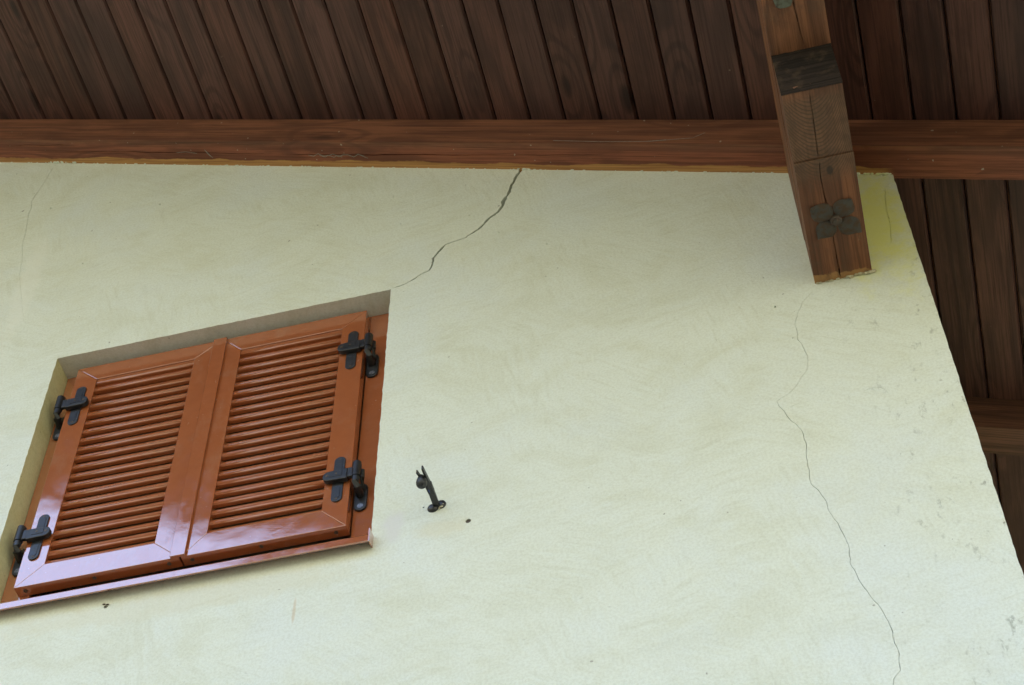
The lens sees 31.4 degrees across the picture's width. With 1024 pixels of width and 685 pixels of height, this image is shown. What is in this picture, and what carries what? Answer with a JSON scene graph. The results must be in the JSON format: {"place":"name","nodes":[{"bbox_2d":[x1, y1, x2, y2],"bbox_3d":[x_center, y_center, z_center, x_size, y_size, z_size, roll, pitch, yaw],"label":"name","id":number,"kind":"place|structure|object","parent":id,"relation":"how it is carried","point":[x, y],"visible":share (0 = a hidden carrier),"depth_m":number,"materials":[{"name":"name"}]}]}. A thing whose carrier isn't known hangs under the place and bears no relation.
{"place":"outdoors","nodes":[
{"label":"outdoors","id":0,"kind":"place"},
{"bbox_3d":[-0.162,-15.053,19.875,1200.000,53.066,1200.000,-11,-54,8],"label":"ground","id":1,"kind":"structure","parent":0,"visible":0},
{"bbox_2d":[0,161,1023,684],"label":"house wall","id":2,"kind":"structure","parent":1,"relation":"on","point":[662,427],"depth_m":4.70,"materials":[{"name":"beige paint"}]},
{"bbox_2d":[0,313,388,610],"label":"window frame","id":3,"kind":"object","parent":2,"relation":"attached to","point":[363,506],"visible":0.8,"depth_m":4.95,"materials":[{"name":"brown paint"}]},
{"bbox_2d":[13,337,227,596],"bbox_3d":[-1.112,0.330,5.213,0.519,0.951,0.061,-11,-54,8],"label":"window shutter","id":4,"kind":"object","parent":3,"relation":"attached to","point":[41,570],"depth_m":5.16,"materials":[{"name":"brown paint"}]},
{"bbox_2d":[181,310,372,565],"bbox_3d":[-0.638,0.234,5.145,0.487,0.950,0.061,-11,-54,8],"label":"window shutter","id":5,"kind":"object","parent":3,"relation":"attached to","point":[351,335],"depth_m":5.09,"materials":[{"name":"brown paint"}]},
{"bbox_2d":[416,465,445,512],"bbox_3d":[-0.208,0.369,4.589,0.050,0.055,0.138,-11,-54,8],"label":"shutter stay","id":6,"kind":"object","parent":2,"relation":"attached to","point":[423,481],"visible":1,"depth_m":4.59,"materials":[{"name":"black metal"}]},
{"bbox_2d":[0,0,1023,574],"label":"boarded eaves","id":7,"kind":"object","parent":2,"relation":"on","point":[382,58],"depth_m":5.72,"materials":[{"name":"brown wood"}]},
{"bbox_2d":[899,0,1023,507],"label":"roof covering","id":8,"kind":"object","parent":7,"relation":"on","point":[965,191],"depth_m":5.47,"materials":[{"name":"wood"}]},
{"bbox_2d":[0,119,1023,179],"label":"verge rafter","id":9,"kind":"object","parent":2,"relation":"attached to","point":[959,149],"visible":0.99,"depth_m":5.81,"materials":[{"name":"brown wood"}]},
{"bbox_2d":[309,154,366,157],"bbox_3d":[-0.583,-0.624,6.088,0.211,0.090,0.018,-11,-54,8],"label":"cobweb","id":10,"kind":"object","parent":9,"relation":"attached to","point":[336,155],"visible":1,"depth_m":6.09,"materials":[{"name":"fabric"}]},
{"bbox_2d":[553,133,703,141],"bbox_3d":[0.358,-0.631,5.617,0.470,0.161,0.001,-11,-54,8],"label":"cobweb","id":11,"kind":"object","parent":9,"relation":"attached to","point":[626,141],"visible":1,"depth_m":5.60,"materials":[{"name":"fabric"}]},
{"bbox_2d":[756,0,871,283],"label":"purlin","id":12,"kind":"object","parent":2,"relation":"attached to","point":[808,91],"visible":1,"depth_m":4.76,"materials":[{"name":"wood"}]},
{"bbox_2d":[965,397,1023,455],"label":"eaves rafter","id":13,"kind":"object","parent":2,"relation":"attached to","point":[999,425],"depth_m":5.80,"materials":[{"name":"brown wood"}]}
]}

